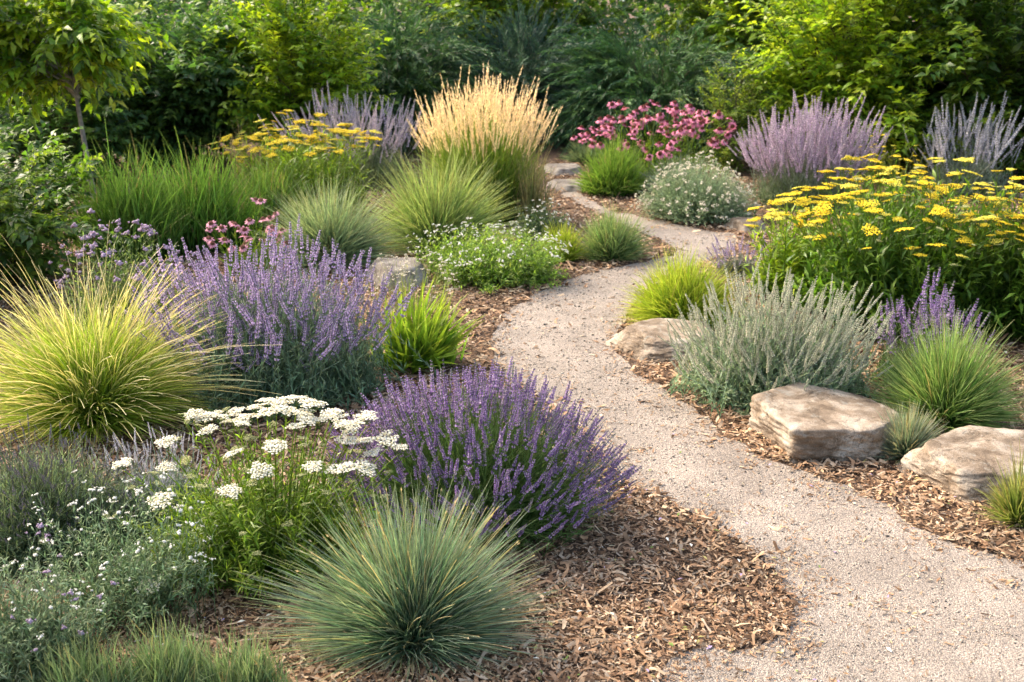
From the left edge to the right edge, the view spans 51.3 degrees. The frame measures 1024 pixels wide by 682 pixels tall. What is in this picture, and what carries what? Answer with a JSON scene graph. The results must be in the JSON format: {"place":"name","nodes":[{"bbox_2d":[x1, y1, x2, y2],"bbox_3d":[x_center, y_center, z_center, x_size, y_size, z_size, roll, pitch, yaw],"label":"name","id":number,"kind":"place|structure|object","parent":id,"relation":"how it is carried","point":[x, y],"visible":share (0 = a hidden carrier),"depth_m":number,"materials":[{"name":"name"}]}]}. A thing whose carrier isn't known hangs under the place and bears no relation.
{"place":"outdoors","nodes":[
{"label":"outdoors","id":0,"kind":"place"},
{"bbox_2d":[49,123,213,267],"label":"tall grass","id":1,"kind":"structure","parent":0,"point":[124,205],"depth_m":6.85,"materials":[{"name":"green plant"}]},
{"bbox_2d":[226,118,264,188],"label":"wispy grass","id":2,"kind":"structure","parent":0,"point":[245,164],"depth_m":9.25,"materials":[{"name":"green plant"}]},
{"bbox_2d":[0,0,1023,681],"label":"ground","id":3,"kind":"structure","parent":0,"point":[552,156],"depth_m":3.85,"materials":[{"name":"brown wood"}]},
{"bbox_2d":[0,519,122,681],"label":"daisy plant","id":4,"kind":"object","parent":3,"relation":"on","point":[26,635],"visible":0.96,"depth_m":2.67,"materials":[{"name":"green plant"}]},
{"bbox_2d":[0,111,133,299],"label":"glossy shrub","id":5,"kind":"object","parent":3,"relation":"on","point":[24,218],"visible":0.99,"depth_m":6.17,"materials":[{"name":"green plant"}]},
{"bbox_2d":[0,2,152,188],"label":"understory shrub","id":6,"kind":"object","parent":3,"relation":"on","point":[94,125],"visible":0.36,"depth_m":9.46,"materials":[{"name":"green plant"}]},
{"bbox_2d":[0,413,169,582],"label":"lavender plant","id":7,"kind":"object","parent":3,"relation":"on","point":[58,490],"visible":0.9,"depth_m":3.30,"materials":[{"name":"silver leaf"},{"name":"petal"}]},
{"bbox_2d":[22,622,153,681],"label":"grass clump","id":8,"kind":"object","parent":3,"relation":"on","point":[90,673],"visible":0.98,"depth_m":2.57,"materials":[{"name":"green plant"}]},
{"bbox_2d":[0,0,178,206],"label":"young tree","id":9,"kind":"object","parent":3,"relation":"on","point":[47,56],"visible":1,"depth_m":7.80,"materials":[{"name":"green plant"}]},
{"bbox_2d":[48,208,197,346],"bbox_3d":[-1.924,-0.316,5.280,0.742,0.690,0.620,0,18,0],"label":"verbena plant","id":10,"kind":"object","parent":3,"relation":"on","point":[119,272],"visible":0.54,"depth_m":5.23,"materials":[{"name":"purple plant"}]},
{"bbox_2d":[21,470,232,644],"bbox_3d":[-1.090,0.566,2.988,0.569,0.433,0.432,0,18,0],"label":"daisy plant","id":11,"kind":"object","parent":3,"relation":"on","point":[140,569],"visible":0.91,"depth_m":2.97,"materials":[{"name":"green plant"}]},
{"bbox_2d":[0,220,281,456],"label":"feather grass","id":12,"kind":"object","parent":3,"relation":"on","point":[106,381],"depth_m":4.18,"materials":[{"name":"green plant"}]},
{"bbox_2d":[82,422,233,537],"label":"sage plant","id":13,"kind":"object","parent":3,"relation":"on","point":[168,481],"visible":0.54,"depth_m":3.51,"materials":[{"name":"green plant"}]},
{"bbox_2d":[110,605,221,681],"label":"grass clump","id":14,"kind":"object","parent":3,"relation":"on","point":[179,665],"visible":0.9,"depth_m":2.62,"materials":[{"name":"green plant"}]},
{"bbox_2d":[49,0,293,172],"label":"dark shrub","id":15,"kind":"object","parent":3,"relation":"on","point":[182,91],"visible":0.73,"depth_m":10.14,"materials":[{"name":"green plant"}]},
{"bbox_2d":[111,125,269,256],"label":"tall grass","id":16,"kind":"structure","parent":3,"relation":"on","point":[216,202],"depth_m":7.10,"materials":[{"name":"green plant"}]},
{"bbox_2d":[185,618,297,681],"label":"grass clump","id":17,"kind":"object","parent":3,"relation":"on","point":[248,668],"visible":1,"depth_m":2.60,"materials":[{"name":"green plant"}]},
{"bbox_2d":[204,197,288,276],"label":"coneflower plant","id":18,"kind":"object","parent":3,"relation":"on","point":[247,240],"visible":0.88,"depth_m":6.54,"materials":[{"name":"pink plant"}]},
{"bbox_2d":[104,395,409,601],"bbox_3d":[-0.740,0.457,3.205,0.898,0.565,0.662,0,18,0],"label":"yarrow plant","id":19,"kind":"object","parent":3,"relation":"on","point":[238,531],"visible":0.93,"depth_m":3.15,"materials":[{"name":"green plant"}]},
{"bbox_2d":[220,155,317,235],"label":"tall grass","id":20,"kind":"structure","parent":3,"relation":"on","point":[271,200],"depth_m":7.68,"materials":[{"name":"green plant"}]},
{"bbox_2d":[113,213,436,429],"bbox_3d":[-1.046,-0.137,4.632,1.447,0.776,1.010,0,18,0],"label":"lavender plant","id":21,"kind":"object","parent":3,"relation":"on","point":[292,350],"visible":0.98,"depth_m":4.47,"materials":[{"name":"purple plant"}]},
{"bbox_2d":[193,0,398,171],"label":"golden shrub","id":22,"kind":"object","parent":3,"relation":"on","point":[297,54],"visible":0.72,"depth_m":9.94,"materials":[{"name":"green plant"}]},
{"bbox_2d":[208,109,385,215],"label":"yarrow plant","id":23,"kind":"object","parent":3,"relation":"on","point":[314,168],"visible":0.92,"depth_m":8.11,"materials":[{"name":"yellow plant"}]},
{"bbox_2d":[250,164,418,270],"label":"fescue clump","id":24,"kind":"object","parent":3,"relation":"on","point":[352,239],"visible":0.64,"depth_m":6.72,"materials":[{"name":"green plant"}]},
{"bbox_2d":[257,81,430,190],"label":"sage plant","id":25,"kind":"object","parent":3,"relation":"on","point":[375,161],"visible":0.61,"depth_m":9.48,"materials":[{"name":"purple plant"}]},
{"bbox_2d":[254,26,447,151],"bbox_3d":[-1.892,-2.763,11.673,2.458,1.402,2.081,12,22,32],"label":"understory shrub","id":26,"kind":"object","parent":3,"relation":"on","point":[403,91],"visible":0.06,"depth_m":11.34,"materials":[{"name":"green plant"}]},
{"bbox_2d":[365,257,429,289],"bbox_3d":[-0.713,-0.393,6.440,0.480,0.175,0.383,0,18,0],"label":"boulder","id":27,"kind":"object","parent":3,"relation":"on","point":[380,268],"visible":0.57,"depth_m":6.38,"materials":[{"name":"grey stone"}]},
{"bbox_2d":[228,464,581,681],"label":"fescue clump","id":28,"kind":"object","parent":3,"relation":"on","point":[426,597],"visible":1,"depth_m":2.80,"materials":[{"name":"green plant"}]},
{"bbox_2d":[362,251,460,324],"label":"seed head plant","id":29,"kind":"object","parent":3,"relation":"on","point":[402,274],"visible":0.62,"depth_m":5.58,"materials":[{"name":"brown plant"}]},
{"bbox_2d":[311,0,519,157],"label":"feathery conifer","id":30,"kind":"object","parent":3,"relation":"on","point":[403,45],"visible":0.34,"depth_m":11.48,"materials":[{"name":"green plant"}]},
{"bbox_2d":[358,272,485,374],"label":"leafy perennial","id":31,"kind":"object","parent":3,"relation":"on","point":[428,338],"visible":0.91,"depth_m":4.91,"materials":[{"name":"green plant"}]},
{"bbox_2d":[355,136,529,255],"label":"moor grass","id":32,"kind":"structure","parent":3,"relation":"on","point":[431,206],"depth_m":7.09,"materials":[{"name":"green plant"}]},
{"bbox_2d":[308,355,641,563],"bbox_3d":[-0.124,0.339,3.509,1.099,0.581,0.863,0,18,0],"label":"lavender plant","id":33,"kind":"object","parent":3,"relation":"on","point":[521,479],"visible":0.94,"depth_m":3.38,"materials":[{"name":"leaf"},{"name":"petal"},{"name":"stem"}]},
{"bbox_2d":[406,61,560,225],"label":"reed grass","id":34,"kind":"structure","parent":3,"relation":"on","point":[491,144],"depth_m":7.87,"materials":[{"name":"beige plant"}]},
{"bbox_2d":[35,0,938,60],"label":"woods","id":35,"kind":"object","parent":3,"relation":"on","point":[614,5],"visible":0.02,"depth_m":16.76,"materials":[{"name":"green plant"}]},
{"bbox_2d":[406,217,571,292],"bbox_3d":[-0.166,-0.545,6.480,1.078,0.402,0.907,0,18,0],"label":"flowering mound","id":36,"kind":"object","parent":3,"relation":"on","point":[482,264],"visible":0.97,"depth_m":6.37,"materials":[{"name":"green plant"}]},
{"bbox_2d":[376,0,632,66],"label":"leafy tree","id":37,"kind":"object","parent":3,"relation":"on","point":[498,6],"visible":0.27,"depth_m":13.32,"materials":[{"name":"green plant"}]},
{"bbox_2d":[1,0,1021,138],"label":"undergrowth","id":38,"kind":"object","parent":3,"relation":"on","point":[409,7],"depth_m":14.37,"materials":[{"name":"green plant"}]},
{"bbox_2d":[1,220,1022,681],"bbox_3d":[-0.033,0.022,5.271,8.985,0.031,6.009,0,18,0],"label":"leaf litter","id":39,"kind":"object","parent":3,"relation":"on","point":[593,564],"visible":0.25,"depth_m":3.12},
{"bbox_2d":[407,0,628,148],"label":"upright juniper","id":40,"kind":"object","parent":3,"relation":"on","point":[515,59],"visible":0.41,"depth_m":11.93,"materials":[{"name":"green plant"}]},
{"bbox_2d":[509,132,570,226],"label":"wispy grass","id":41,"kind":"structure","parent":3,"relation":"on","point":[535,193],"depth_m":7.86,"materials":[{"name":"green plant"}]},
{"bbox_2d":[506,198,579,242],"bbox_3d":[0.211,-0.823,7.408,0.542,0.333,0.424,0,18,0],"label":"flowering mound","id":42,"kind":"object","parent":3,"relation":"on","point":[540,225],"visible":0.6,"depth_m":7.37,"materials":[{"name":"green plant"}]},
{"bbox_2d":[531,220,591,262],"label":"grass clump","id":43,"kind":"object","parent":3,"relation":"on","point":[573,250],"visible":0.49,"depth_m":6.88,"materials":[{"name":"green plant"}]},
{"bbox_2d":[543,163,582,175],"bbox_3d":[0.472,-1.634,10.248,0.486,0.110,0.372,0,18,0],"label":"boulder","id":44,"kind":"object","parent":3,"relation":"on","point":[568,169],"visible":0.61,"depth_m":10.16,"materials":[{"name":"grey stone"}]},
{"bbox_2d":[546,179,585,192],"bbox_3d":[0.506,-1.362,9.439,0.540,0.101,0.412,0,18,0],"label":"boulder","id":45,"kind":"object","parent":3,"relation":"on","point":[565,184],"visible":0.41,"depth_m":9.37,"materials":[{"name":"grey stone"}]},
{"bbox_2d":[558,140,600,163],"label":"fescue clump","id":46,"kind":"object","parent":3,"relation":"on","point":[580,152],"visible":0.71,"depth_m":10.71,"materials":[{"name":"green plant"}]},
{"bbox_2d":[569,129,652,197],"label":"tall grass","id":47,"kind":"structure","parent":3,"relation":"on","point":[614,173],"depth_m":9.05,"materials":[{"name":"green plant"}]},
{"bbox_2d":[571,197,661,262],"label":"grass clump","id":48,"kind":"object","parent":3,"relation":"on","point":[610,242],"visible":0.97,"depth_m":6.91,"materials":[{"name":"green plant"}]},
{"bbox_2d":[583,0,650,72],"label":"bush","id":49,"kind":"object","parent":3,"relation":"on","point":[623,31],"visible":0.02,"depth_m":14.23,"materials":[{"name":"green plant"}]},
{"bbox_2d":[570,100,736,182],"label":"coneflower plant","id":50,"kind":"object","parent":3,"relation":"on","point":[686,123],"visible":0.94,"depth_m":9.38,"materials":[{"name":"pink plant"}]},
{"bbox_2d":[516,4,796,164],"bbox_3d":[1.553,-2.848,11.639,3.214,1.600,3.318,6,19,17],"label":"spreading juniper","id":51,"kind":"object","parent":3,"relation":"on","point":[617,79],"visible":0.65,"depth_m":11.31,"materials":[{"name":"green plant"}]},
{"bbox_2d":[605,318,720,363],"bbox_3d":[0.739,0.003,5.276,0.619,0.160,0.553,0,18,0],"label":"boulder","id":52,"kind":"object","parent":3,"relation":"on","point":[641,340],"visible":0.57,"depth_m":5.17,"materials":[{"name":"beige stone"}]},
{"bbox_2d":[636,150,705,192],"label":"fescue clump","id":53,"kind":"object","parent":3,"relation":"on","point":[653,178],"visible":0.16,"depth_m":9.07,"materials":[{"name":"green plant"}]},
{"bbox_2d":[612,243,757,327],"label":"sedge clump","id":54,"kind":"object","parent":3,"relation":"on","point":[655,302],"visible":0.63,"depth_m":5.54,"materials":[{"name":"green plant"}]},
{"bbox_2d":[630,150,762,226],"bbox_3d":[1.423,-1.184,8.117,1.033,0.538,0.863,0,18,0],"label":"flowering mound","id":55,"kind":"object","parent":3,"relation":"on","point":[714,199],"visible":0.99,"depth_m":8.04,"materials":[{"name":"green plant"}]},
{"bbox_2d":[634,0,810,132],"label":"broadleaf shrub","id":56,"kind":"object","parent":3,"relation":"on","point":[708,8],"visible":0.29,"depth_m":12.19,"materials":[{"name":"green plant"}]},
{"bbox_2d":[698,231,768,278],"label":"sage plant","id":57,"kind":"object","parent":3,"relation":"on","point":[738,262],"visible":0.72,"depth_m":6.57,"materials":[{"name":"purple plant"}]},
{"bbox_2d":[675,46,792,175],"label":"shrub","id":58,"kind":"object","parent":3,"relation":"on","point":[737,113],"visible":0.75,"depth_m":10.16,"materials":[{"name":"green plant"}]},
{"bbox_2d":[724,217,766,233],"bbox_3d":[1.712,-0.831,7.819,0.347,0.121,0.280,0,18,0],"label":"boulder","id":59,"kind":"object","parent":3,"relation":"on","point":[738,223],"visible":0.57,"depth_m":7.79,"materials":[{"name":"beige stone"}]},
{"bbox_2d":[658,254,897,418],"bbox_3d":[1.163,-0.050,4.580,1.031,0.625,0.794,0,18,0],"label":"sage plant","id":60,"kind":"object","parent":3,"relation":"on","point":[779,351],"visible":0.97,"depth_m":4.48,"materials":[{"name":"green plant"}]},
{"bbox_2d":[738,185,866,305],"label":"yarrow plant","id":61,"kind":"object","parent":3,"relation":"on","point":[791,263],"visible":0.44,"depth_m":5.92,"materials":[{"name":"green plant"}]},
{"bbox_2d":[722,88,892,212],"bbox_3d":[2.356,-1.555,8.583,1.348,0.958,1.102,0,18,0],"label":"sage plant","id":62,"kind":"object","parent":3,"relation":"on","point":[815,149],"visible":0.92,"depth_m":8.45,"materials":[{"name":"purple plant"}]},
{"bbox_2d":[747,382,898,463],"bbox_3d":[1.239,0.329,4.237,0.574,0.214,0.565,0,18,0],"label":"boulder","id":63,"kind":"object","parent":3,"relation":"on","point":[800,423],"visible":0.84,"depth_m":4.06,"materials":[{"name":"beige stone"}]},
{"bbox_2d":[719,0,963,165],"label":"spreading tree","id":64,"kind":"object","parent":3,"relation":"on","point":[852,55],"visible":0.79,"depth_m":9.79,"materials":[{"name":"green plant"}]},
{"bbox_2d":[847,134,931,215],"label":"goldenrod plant","id":65,"kind":"object","parent":3,"relation":"on","point":[874,156],"visible":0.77,"depth_m":8.23,"materials":[{"name":"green plant"}]},
{"bbox_2d":[770,153,1023,347],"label":"yarrow plant","id":66,"kind":"object","parent":3,"relation":"on","point":[886,258],"visible":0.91,"depth_m":5.36,"materials":[{"name":"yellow plant"}]},
{"bbox_2d":[874,399,949,463],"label":"fescue clump","id":67,"kind":"object","parent":3,"relation":"on","point":[903,440],"visible":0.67,"depth_m":4.00,"materials":[{"name":"green plant"}]},
{"bbox_2d":[803,52,1023,184],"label":"understory shrub","id":68,"kind":"object","parent":3,"relation":"on","point":[912,113],"visible":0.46,"depth_m":9.39,"materials":[{"name":"green plant"}]},
{"bbox_2d":[865,265,994,389],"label":"lavender plant","id":69,"kind":"object","parent":3,"relation":"on","point":[893,335],"visible":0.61,"depth_m":4.71,"materials":[{"name":"leaf"},{"name":"petal"}]},
{"bbox_2d":[856,306,1023,434],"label":"fountain grass","id":70,"kind":"object","parent":3,"relation":"on","point":[966,393],"depth_m":4.24,"materials":[{"name":"green plant"}]},
{"bbox_2d":[875,0,1023,179],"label":"tall shrub","id":71,"kind":"object","parent":3,"relation":"on","point":[989,47],"visible":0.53,"depth_m":9.39,"materials":[{"name":"green plant"}]},
{"bbox_2d":[895,425,1023,507],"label":"boulder","id":72,"kind":"object","parent":3,"relation":"on","point":[961,462],"visible":0.82,"depth_m":3.81,"materials":[{"name":"beige stone"}]},
{"bbox_2d":[903,91,1023,198],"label":"sage plant","id":73,"kind":"object","parent":3,"relation":"on","point":[979,168],"visible":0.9,"depth_m":8.97,"materials":[{"name":"purple plant"}]},
{"bbox_2d":[943,168,1023,344],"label":"yarrow plant","id":74,"kind":"object","parent":3,"relation":"on","point":[1005,318],"visible":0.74,"depth_m":5.29,"materials":[{"name":"green plant"}]},
{"bbox_2d":[969,437,1023,529],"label":"grass clump","id":75,"kind":"object","parent":3,"relation":"on","point":[1009,505],"visible":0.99,"depth_m":3.52,"materials":[{"name":"green plant"}]},
{"bbox_2d":[479,192,1023,681],"bbox_3d":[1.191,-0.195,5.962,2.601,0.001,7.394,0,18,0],"label":"path","id":76,"kind":"structure","parent":0,"point":[698,476],"depth_m":3.48,"materials":[{"name":"beige gravel"}]}
]}

